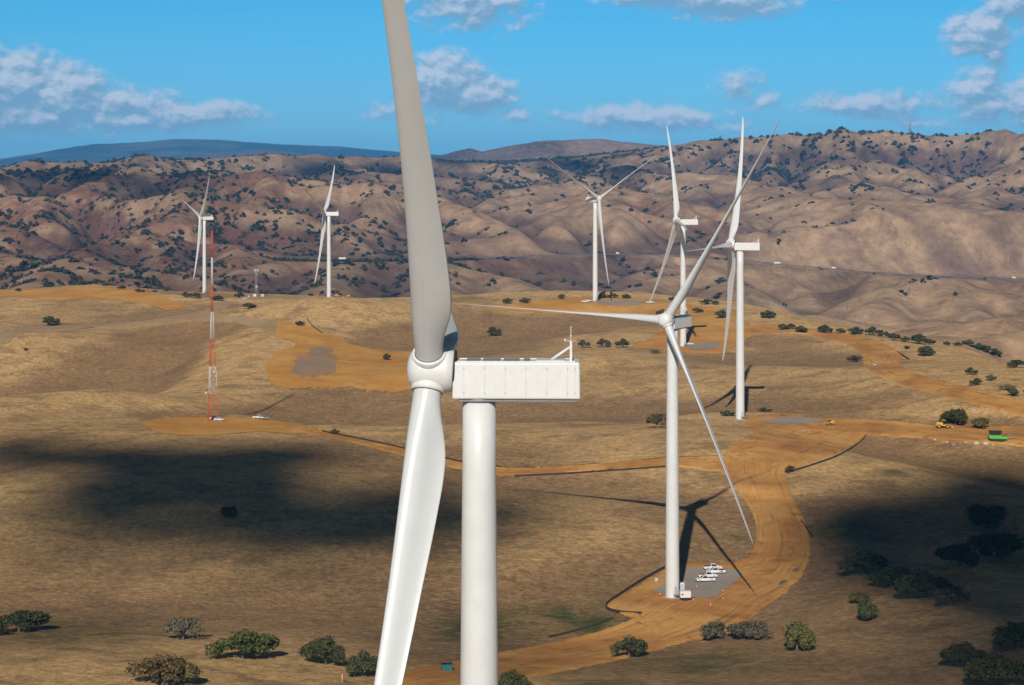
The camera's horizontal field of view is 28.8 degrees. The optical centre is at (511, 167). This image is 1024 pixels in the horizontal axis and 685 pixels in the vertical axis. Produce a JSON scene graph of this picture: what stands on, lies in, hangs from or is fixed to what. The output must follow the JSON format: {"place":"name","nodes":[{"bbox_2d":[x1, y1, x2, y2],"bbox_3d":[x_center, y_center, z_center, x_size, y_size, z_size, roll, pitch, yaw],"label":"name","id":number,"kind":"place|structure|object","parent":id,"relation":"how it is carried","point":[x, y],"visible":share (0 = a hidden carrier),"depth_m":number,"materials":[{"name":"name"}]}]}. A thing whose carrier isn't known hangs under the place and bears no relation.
{"place":"outdoors","nodes":[
{"label":"outdoors","id":0,"kind":"place"},
{"bbox_2d":[0,300,233,344],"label":"dirt track","id":1,"kind":"structure","parent":0,"point":[7,336],"depth_m":1461.84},
{"bbox_2d":[0,139,440,167],"bbox_3d":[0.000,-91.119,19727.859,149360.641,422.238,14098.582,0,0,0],"label":"mountains","id":2,"kind":"structure","parent":0,"point":[180,148],"depth_m":20602.38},
{"bbox_2d":[202,315,277,334],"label":"dirt track","id":3,"kind":"structure","parent":0,"point":[268,326],"depth_m":1404.79,"materials":[{"name":"brown soil"}]},
{"bbox_2d":[259,322,411,392],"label":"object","id":4,"kind":"structure","parent":0,"point":[361,368],"depth_m":1201.55,"materials":[{"name":"soil"}]},
{"bbox_2d":[291,347,339,377],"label":"spoil patch","id":5,"kind":"object","parent":4,"relation":"on","point":[316,361],"visible":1,"depth_m":1202.54,"materials":[{"name":"grey gravel"}]},
{"bbox_2d":[283,422,728,475],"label":"dirt road","id":6,"kind":"structure","parent":0,"point":[709,462],"depth_m":768.79,"materials":[{"name":"brown soil"}]},
{"bbox_2d":[322,429,501,466],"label":"silt fence","id":7,"kind":"object","parent":6,"relation":"on","point":[394,445],"visible":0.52,"depth_m":827.81,"materials":[{"name":"fabric"}]},
{"bbox_2d":[514,465,665,476],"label":"silt fence","id":8,"kind":"object","parent":6,"relation":"on","point":[600,470],"visible":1,"depth_m":757.63,"materials":[{"name":"fabric"}]},
{"bbox_2d":[0,284,1023,684],"bbox_3d":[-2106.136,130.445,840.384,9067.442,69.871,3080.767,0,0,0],"label":"ground","id":9,"kind":"structure","parent":0,"point":[122,540],"depth_m":696.81,"materials":[{"name":"brown plant"}]},
{"bbox_2d":[0,628,12,634],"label":"oak tree","id":10,"kind":"object","parent":9,"relation":"on","point":[5,630],"visible":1,"depth_m":498.79,"materials":[{"name":"green plant"}]},
{"bbox_2d":[0,609,52,631],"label":"oak tree","id":11,"kind":"object","parent":9,"relation":"on","point":[22,619],"visible":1,"depth_m":504.99,"materials":[{"name":"green plant"}]},
{"bbox_2d":[42,316,59,325],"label":"oak tree","id":12,"kind":"object","parent":9,"relation":"on","point":[49,320],"visible":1,"depth_m":1587.63,"materials":[{"name":"green plant"}]},
{"bbox_2d":[0,286,183,309],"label":"dirt pad","id":13,"kind":"object","parent":9,"relation":"on","point":[129,294],"visible":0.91,"depth_m":1780.87,"materials":[{"name":"soil"}]},
{"bbox_2d":[90,278,104,284],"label":"oak tree","id":14,"kind":"object","parent":9,"relation":"on","point":[96,280],"visible":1,"depth_m":2060.53,"materials":[{"name":"green plant"}]},
{"bbox_2d":[124,653,202,684],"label":"oak tree","id":15,"kind":"object","parent":9,"relation":"on","point":[175,668],"visible":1,"depth_m":422.28,"materials":[{"name":"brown plant"}]},
{"bbox_2d":[162,617,203,639],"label":"oak tree","id":16,"kind":"object","parent":9,"relation":"on","point":[178,626],"visible":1,"depth_m":492.16,"materials":[{"name":"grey plant"}]},
{"bbox_2d":[182,173,212,292],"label":"wind turbine","id":17,"kind":"object","parent":9,"relation":"on","point":[201,217],"visible":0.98,"depth_m":2147.10,"materials":[{"name":"paint"}]},
{"bbox_2d":[141,417,305,434],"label":"dirt pad","id":18,"kind":"object","parent":9,"relation":"on","point":[193,425],"visible":0.98,"depth_m":887.45,"materials":[{"name":"soil"}]},
{"bbox_2d":[205,230,217,420],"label":"lattice mast","id":19,"kind":"object","parent":18,"relation":"on","point":[210,359],"visible":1,"depth_m":942.39,"materials":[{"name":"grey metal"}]},
{"bbox_2d":[219,506,237,517],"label":"oak tree","id":20,"kind":"object","parent":9,"relation":"on","point":[226,511],"visible":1,"depth_m":654.99,"materials":[{"name":"green plant"}]},
{"bbox_2d":[204,629,280,658],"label":"oak tree","id":21,"kind":"object","parent":9,"relation":"on","point":[243,642],"visible":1,"depth_m":458.67,"materials":[{"name":"green plant"}]},
{"bbox_2d":[242,303,256,308],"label":"oak tree","id":22,"kind":"object","parent":9,"relation":"on","point":[248,305],"visible":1,"depth_m":1452.54,"materials":[{"name":"green plant"}]},
{"bbox_2d":[254,269,257,293],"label":"relay tower","id":23,"kind":"structure","parent":9,"relation":"on","point":[256,278],"depth_m":2001.45,"materials":[{"name":"white metal"}]},
{"bbox_2d":[304,165,338,296],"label":"wind turbine","id":24,"kind":"object","parent":9,"relation":"on","point":[327,214],"visible":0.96,"depth_m":1845.84,"materials":[{"name":"paint"}]},
{"bbox_2d":[298,635,346,664],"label":"oak tree","id":25,"kind":"object","parent":9,"relation":"on","point":[324,648],"visible":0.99,"depth_m":458.56,"materials":[{"name":"green plant"}]},
{"bbox_2d":[345,649,377,675],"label":"oak tree","id":26,"kind":"object","parent":9,"relation":"on","point":[364,662],"visible":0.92,"depth_m":444.36,"materials":[{"name":"green plant"}]},
{"bbox_2d":[441,662,452,670],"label":"portable shelter","id":27,"kind":"object","parent":9,"relation":"on","point":[446,666],"visible":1,"depth_m":457.40,"materials":[{"name":"teal plastic"}]},
{"bbox_2d":[374,0,579,684],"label":"wind turbine","id":28,"kind":"object","parent":9,"relation":"on","point":[437,369],"visible":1,"depth_m":185.02,"materials":[{"name":"paint"}]},
{"bbox_2d":[487,326,501,335],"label":"oak tree","id":29,"kind":"object","parent":9,"relation":"on","point":[491,330],"visible":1,"depth_m":1413.28,"materials":[{"name":"green plant"}]},
{"bbox_2d":[498,668,533,684],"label":"oak tree","id":30,"kind":"object","parent":9,"relation":"on","point":[511,677],"visible":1,"depth_m":422.18,"materials":[{"name":"green plant"}]},
{"bbox_2d":[549,617,612,637],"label":"silt fence","id":31,"kind":"object","parent":9,"relation":"on","point":[578,629],"visible":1,"depth_m":545.72,"materials":[{"name":"fabric"}]},
{"bbox_2d":[578,340,589,347],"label":"oak tree","id":32,"kind":"object","parent":9,"relation":"on","point":[582,342],"visible":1,"depth_m":1284.60,"materials":[{"name":"green plant"}]},
{"bbox_2d":[596,338,610,346],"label":"oak tree","id":33,"kind":"object","parent":9,"relation":"on","point":[601,341],"visible":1,"depth_m":1285.88,"materials":[{"name":"green plant"}]},
{"bbox_2d":[484,296,735,320],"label":"dirt pad","id":34,"kind":"object","parent":9,"relation":"on","point":[576,304],"visible":0.77,"depth_m":1538.04,"materials":[{"name":"soil"}]},
{"bbox_2d":[544,155,656,300],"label":"wind turbine","id":35,"kind":"object","parent":34,"relation":"on","point":[595,199],"visible":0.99,"depth_m":1572.22,"materials":[{"name":"paint"}]},
{"bbox_2d":[598,300,643,304],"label":"gravel pad","id":36,"kind":"object","parent":34,"relation":"on","point":[620,302],"visible":1,"depth_m":1556.23,"materials":[{"name":"grey gravel"}]},
{"bbox_2d":[714,310,725,317],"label":"oak tree","id":37,"kind":"object","parent":34,"relation":"on","point":[720,313],"visible":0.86,"depth_m":1447.01,"materials":[{"name":"green plant"}]},
{"bbox_2d":[615,338,629,347],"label":"oak tree","id":38,"kind":"object","parent":9,"relation":"on","point":[622,342],"visible":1,"depth_m":1277.43,"materials":[{"name":"green plant"}]},
{"bbox_2d":[610,635,647,657],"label":"oak tree","id":39,"kind":"object","parent":9,"relation":"on","point":[628,644],"visible":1,"depth_m":502.84,"materials":[{"name":"green plant"}]},
{"bbox_2d":[646,413,665,427],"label":"oak tree","id":40,"kind":"object","parent":9,"relation":"on","point":[655,419],"visible":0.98,"depth_m":849.90,"materials":[{"name":"brown plant"}]},
{"bbox_2d":[630,320,751,353],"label":"dirt pad","id":41,"kind":"object","parent":9,"relation":"on","point":[701,331],"visible":0.69,"depth_m":1340.73,"materials":[{"name":"soil"}]},
{"bbox_2d":[649,125,697,345],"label":"wind turbine","id":42,"kind":"object","parent":41,"relation":"on","point":[679,221],"visible":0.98,"depth_m":1287.38,"materials":[{"name":"paint"}]},
{"bbox_2d":[688,342,718,349],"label":"gravel pad","id":43,"kind":"object","parent":41,"relation":"on","point":[703,346],"visible":1,"depth_m":1290.84,"materials":[{"name":"grey gravel"}]},
{"bbox_2d":[699,299,718,303],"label":"oak tree","id":44,"kind":"object","parent":9,"relation":"on","point":[706,301],"visible":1,"depth_m":1562.57,"materials":[{"name":"green plant"}]},
{"bbox_2d":[699,621,724,639],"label":"oak tree","id":45,"kind":"object","parent":9,"relation":"on","point":[711,629],"visible":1,"depth_m":526.47,"materials":[{"name":"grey plant"}]},
{"bbox_2d":[720,410,735,415],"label":"oak tree","id":46,"kind":"object","parent":9,"relation":"on","point":[728,413],"visible":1,"depth_m":937.29,"materials":[{"name":"green plant"}]},
{"bbox_2d":[725,620,773,638],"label":"oak tree","id":47,"kind":"object","parent":9,"relation":"on","point":[756,631],"visible":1,"depth_m":522.20,"materials":[{"name":"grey plant"}]},
{"bbox_2d":[759,310,775,317],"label":"oak tree","id":48,"kind":"object","parent":9,"relation":"on","point":[768,313],"visible":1,"depth_m":1445.00,"materials":[{"name":"green plant"}]},
{"bbox_2d":[778,324,789,328],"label":"oak tree","id":49,"kind":"object","parent":9,"relation":"on","point":[782,326],"visible":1,"depth_m":1372.94,"materials":[{"name":"green plant"}]},
{"bbox_2d":[785,465,794,470],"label":"oak tree","id":50,"kind":"object","parent":9,"relation":"on","point":[790,467],"visible":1,"depth_m":750.47,"materials":[{"name":"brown plant"}]},
{"bbox_2d":[782,620,815,650],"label":"oak tree","id":51,"kind":"object","parent":9,"relation":"on","point":[794,632],"visible":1,"depth_m":495.18,"materials":[{"name":"green plant"}]},
{"bbox_2d":[795,326,807,331],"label":"oak tree","id":52,"kind":"object","parent":9,"relation":"on","point":[803,328],"visible":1,"depth_m":1360.48,"materials":[{"name":"green plant"}]},
{"bbox_2d":[817,324,832,331],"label":"oak tree","id":53,"kind":"object","parent":9,"relation":"on","point":[823,327],"visible":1,"depth_m":1358.81,"materials":[{"name":"green plant"}]},
{"bbox_2d":[787,435,865,472],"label":"silt fence","id":54,"kind":"object","parent":9,"relation":"on","point":[826,459],"visible":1,"depth_m":771.91,"materials":[{"name":"fabric"}]},
{"bbox_2d":[846,355,862,361],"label":"oak tree","id":55,"kind":"object","parent":9,"relation":"on","point":[853,357],"visible":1,"depth_m":1203.76,"materials":[{"name":"green plant"}]},
{"bbox_2d":[847,327,863,333],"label":"oak tree","id":56,"kind":"object","parent":9,"relation":"on","point":[855,330],"visible":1,"depth_m":1345.56,"materials":[{"name":"green plant"}]},
{"bbox_2d":[848,591,871,602],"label":"oak tree","id":57,"kind":"object","parent":9,"relation":"on","point":[858,596],"visible":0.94,"depth_m":551.56,"materials":[{"name":"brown plant"}]},
{"bbox_2d":[837,549,888,575],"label":"oak tree","id":58,"kind":"object","parent":9,"relation":"on","point":[863,560],"visible":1,"depth_m":597.34,"materials":[{"name":"green plant"}]},
{"bbox_2d":[857,599,879,619],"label":"oak tree","id":59,"kind":"object","parent":9,"relation":"on","point":[867,610],"visible":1,"depth_m":527.16,"materials":[{"name":"green plant"}]},
{"bbox_2d":[864,326,882,334],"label":"oak tree","id":60,"kind":"object","parent":9,"relation":"on","point":[872,329],"visible":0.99,"depth_m":1338.86,"materials":[{"name":"green plant"}]},
{"bbox_2d":[866,566,915,586],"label":"oak tree","id":61,"kind":"object","parent":9,"relation":"on","point":[887,576],"visible":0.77,"depth_m":573.98,"materials":[{"name":"green plant"}]},
{"bbox_2d":[887,333,900,339],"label":"oak tree","id":62,"kind":"object","parent":9,"relation":"on","point":[894,335],"visible":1,"depth_m":1300.56,"materials":[{"name":"green plant"}]},
{"bbox_2d":[910,334,927,343],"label":"oak tree","id":63,"kind":"object","parent":9,"relation":"on","point":[918,338],"visible":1,"depth_m":1288.45,"materials":[{"name":"green plant"}]},
{"bbox_2d":[891,569,952,597],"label":"oak tree","id":64,"kind":"object","parent":9,"relation":"on","point":[905,583],"visible":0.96,"depth_m":547.19,"materials":[{"name":"green plant"}]},
{"bbox_2d":[917,346,935,355],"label":"oak tree","id":65,"kind":"object","parent":9,"relation":"on","point":[926,351],"visible":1,"depth_m":1218.90,"materials":[{"name":"green plant"}]},
{"bbox_2d":[933,584,971,605],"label":"oak tree","id":66,"kind":"object","parent":9,"relation":"on","point":[956,594],"visible":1,"depth_m":531.79,"materials":[{"name":"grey plant"}]},
{"bbox_2d":[938,408,968,424],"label":"oak tree","id":67,"kind":"object","parent":9,"relation":"on","point":[954,415],"visible":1,"depth_m":911.93,"materials":[{"name":"green plant"}]},
{"bbox_2d":[933,542,981,565],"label":"oak tree","id":68,"kind":"object","parent":9,"relation":"on","point":[961,553],"visible":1,"depth_m":595.10,"materials":[{"name":"green plant"}]},
{"bbox_2d":[939,641,988,663],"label":"oak tree","id":69,"kind":"object","parent":9,"relation":"on","point":[964,652],"visible":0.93,"depth_m":452.76,"materials":[{"name":"green plant"}]},
{"bbox_2d":[961,339,973,346],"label":"oak tree","id":70,"kind":"object","parent":9,"relation":"on","point":[969,342],"visible":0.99,"depth_m":1626.13,"materials":[{"name":"green plant"}]},
{"bbox_2d":[964,367,977,374],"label":"oak tree","id":71,"kind":"object","parent":9,"relation":"on","point":[969,370],"visible":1,"depth_m":1022.16,"materials":[{"name":"green plant"}]},
{"bbox_2d":[969,378,982,384],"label":"oak tree","id":72,"kind":"object","parent":9,"relation":"on","point":[976,380],"visible":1,"depth_m":985.79,"materials":[{"name":"green plant"}]},
{"bbox_2d":[972,343,985,349],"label":"oak tree","id":73,"kind":"object","parent":9,"relation":"on","point":[979,345],"visible":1,"depth_m":1627.89,"materials":[{"name":"green plant"}]},
{"bbox_2d":[971,416,989,427],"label":"oak tree","id":74,"kind":"object","parent":9,"relation":"on","point":[981,422],"visible":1,"depth_m":902.84,"materials":[{"name":"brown plant"}]},
{"bbox_2d":[964,503,1007,528],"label":"oak tree","id":75,"kind":"object","parent":9,"relation":"on","point":[993,516],"visible":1,"depth_m":658.41,"materials":[{"name":"green plant"}]},
{"bbox_2d":[981,346,997,352],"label":"oak tree","id":76,"kind":"object","parent":9,"relation":"on","point":[987,349],"visible":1,"depth_m":1630.13,"materials":[{"name":"green plant"}]},
{"bbox_2d":[986,374,996,380],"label":"oak tree","id":77,"kind":"object","parent":9,"relation":"on","point":[991,377],"visible":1,"depth_m":997.26,"materials":[{"name":"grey plant"}]},
{"bbox_2d":[962,651,1023,684],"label":"oak tree","id":78,"kind":"object","parent":9,"relation":"on","point":[987,668],"visible":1,"depth_m":427.38,"materials":[{"name":"green plant"}]},
{"bbox_2d":[967,530,1023,558],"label":"oak tree","id":79,"kind":"object","parent":9,"relation":"on","point":[1003,544],"visible":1,"depth_m":605.78,"materials":[{"name":"green plant"}]},
{"bbox_2d":[991,621,1023,648],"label":"oak tree","id":80,"kind":"object","parent":9,"relation":"on","point":[1012,632],"visible":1,"depth_m":467.01,"materials":[{"name":"green plant"}]},
{"bbox_2d":[999,384,1015,389],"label":"oak tree","id":81,"kind":"object","parent":9,"relation":"on","point":[1008,386],"visible":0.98,"depth_m":964.46,"materials":[{"name":"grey plant"}]},
{"bbox_2d":[1007,388,1018,395],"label":"oak tree","id":82,"kind":"object","parent":9,"relation":"on","point":[1013,391],"visible":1,"depth_m":949.20,"materials":[{"name":"green plant"}]},
{"bbox_2d":[1007,360,1023,367],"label":"oak tree","id":83,"kind":"object","parent":9,"relation":"on","point":[1014,363],"visible":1,"depth_m":1056.93,"materials":[{"name":"green plant"}]},
{"bbox_2d":[0,129,1023,365],"bbox_3d":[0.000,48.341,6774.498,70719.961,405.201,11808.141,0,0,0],"label":"hills","id":84,"kind":"structure","parent":0,"point":[947,236],"depth_m":4043.19,"materials":[{"name":"brown soil"}]},
{"bbox_2d":[19,260,29,269],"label":"oak tree","id":85,"kind":"object","parent":84,"relation":"on","point":[23,263],"visible":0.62,"depth_m":2899.45,"materials":[{"name":"green plant"}]},
{"bbox_2d":[22,262,37,270],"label":"oak tree","id":86,"kind":"object","parent":84,"relation":"on","point":[34,265],"visible":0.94,"depth_m":2817.48,"materials":[{"name":"green plant"}]},
{"bbox_2d":[351,277,365,283],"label":"oak tree","id":87,"kind":"object","parent":84,"relation":"on","point":[358,281],"visible":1,"depth_m":2911.16,"materials":[{"name":"green plant"}]},
{"bbox_2d":[0,126,1023,305],"bbox_3d":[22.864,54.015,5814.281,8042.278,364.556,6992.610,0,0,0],"label":"hillside scrub","id":88,"kind":"object","parent":84,"relation":"on","point":[399,253],"visible":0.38,"depth_m":4348.89,"materials":[{"name":"green plant"}]},
{"bbox_2d":[714,277,724,283],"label":"oak tree","id":89,"kind":"object","parent":84,"relation":"on","point":[720,280],"visible":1,"depth_m":2990.83,"materials":[{"name":"green plant"}]},
{"bbox_2d":[0,0,1023,158],"label":"sky","id":90,"kind":"structure","parent":0,"point":[492,74],"materials":[{"name":"blue"}]},
{"bbox_2d":[37,254,1023,279],"bbox_3d":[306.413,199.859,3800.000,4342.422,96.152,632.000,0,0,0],"label":"highway","id":91,"kind":"structure","parent":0,"point":[708,257],"depth_m":3911.13,"materials":[{"name":"grey asphalt"}]},
{"bbox_2d":[316,254,1008,278],"bbox_3d":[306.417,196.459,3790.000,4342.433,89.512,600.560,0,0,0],"label":"guard rail","id":92,"kind":"object","parent":91,"relation":"on","point":[697,256],"visible":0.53,"depth_m":3752.94,"materials":[{"name":"grey metal"}]},
{"bbox_2d":[402,420,866,684],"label":"dirt road","id":93,"kind":"structure","parent":0,"point":[758,463],"depth_m":598.67,"materials":[{"name":"brown soil"}]},
{"bbox_2d":[456,118,780,598],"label":"wind turbine","id":94,"kind":"object","parent":93,"relation":"on","point":[669,322],"visible":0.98,"depth_m":580.21,"materials":[{"name":"paint"}]},
{"bbox_2d":[605,566,664,613],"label":"silt fence","id":95,"kind":"object","parent":93,"relation":"on","point":[631,586],"visible":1,"depth_m":587.34,"materials":[{"name":"fabric"}]},
{"bbox_2d":[679,590,694,600],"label":"generator trailer","id":96,"kind":"object","parent":93,"relation":"on","point":[684,594],"visible":1,"depth_m":576.48,"materials":[{"name":"white paint"}]},
{"bbox_2d":[652,566,741,597],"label":"gravel pad","id":97,"kind":"object","parent":93,"relation":"on","point":[715,587],"visible":0.81,"depth_m":601.58,"materials":[{"name":"grey gravel"}]},
{"bbox_2d":[695,575,715,581],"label":"pickup truck","id":98,"kind":"object","parent":97,"relation":"on","point":[704,578],"visible":1,"depth_m":602.18,"materials":[{"name":"white paint"}]},
{"bbox_2d":[697,571,717,576],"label":"pickup truck","id":99,"kind":"object","parent":97,"relation":"on","point":[708,573],"visible":0.98,"depth_m":607.46,"materials":[{"name":"white paint"}]},
{"bbox_2d":[703,563,722,568],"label":"pickup truck","id":100,"kind":"object","parent":97,"relation":"on","point":[711,565],"visible":0.98,"depth_m":617.12,"materials":[{"name":"white paint"}]},
{"bbox_2d":[706,567,725,573],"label":"pickup truck","id":101,"kind":"object","parent":97,"relation":"on","point":[715,570],"visible":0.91,"depth_m":612.52,"materials":[{"name":"white paint"}]},
{"bbox_2d":[745,414,1023,446],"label":"dirt road","id":102,"kind":"structure","parent":0,"point":[897,429],"depth_m":898.18,"materials":[{"name":"brown soil"}]},
{"bbox_2d":[689,117,760,419],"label":"wind turbine","id":103,"kind":"object","parent":102,"relation":"on","point":[730,244],"visible":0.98,"depth_m":924.90,"materials":[{"name":"paint"}]},
{"bbox_2d":[757,416,824,423],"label":"gravel pad","id":104,"kind":"object","parent":102,"relation":"on","point":[793,420],"visible":1,"depth_m":922.73,"materials":[{"name":"grey gravel"}]},
{"bbox_2d":[936,420,953,427],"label":"wheel loader","id":105,"kind":"object","parent":102,"relation":"on","point":[940,424],"visible":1,"depth_m":903.64,"materials":[{"name":"yellow metal"}]},
{"bbox_2d":[988,430,1017,440],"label":"screening plant","id":106,"kind":"object","parent":102,"relation":"on","point":[994,435],"visible":1,"depth_m":864.59,"materials":[{"name":"metal"}]},
{"bbox_2d":[748,322,1023,416],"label":"dirt road","id":107,"kind":"structure","parent":0,"point":[886,359],"depth_m":1054.36,"materials":[{"name":"orange soil"}]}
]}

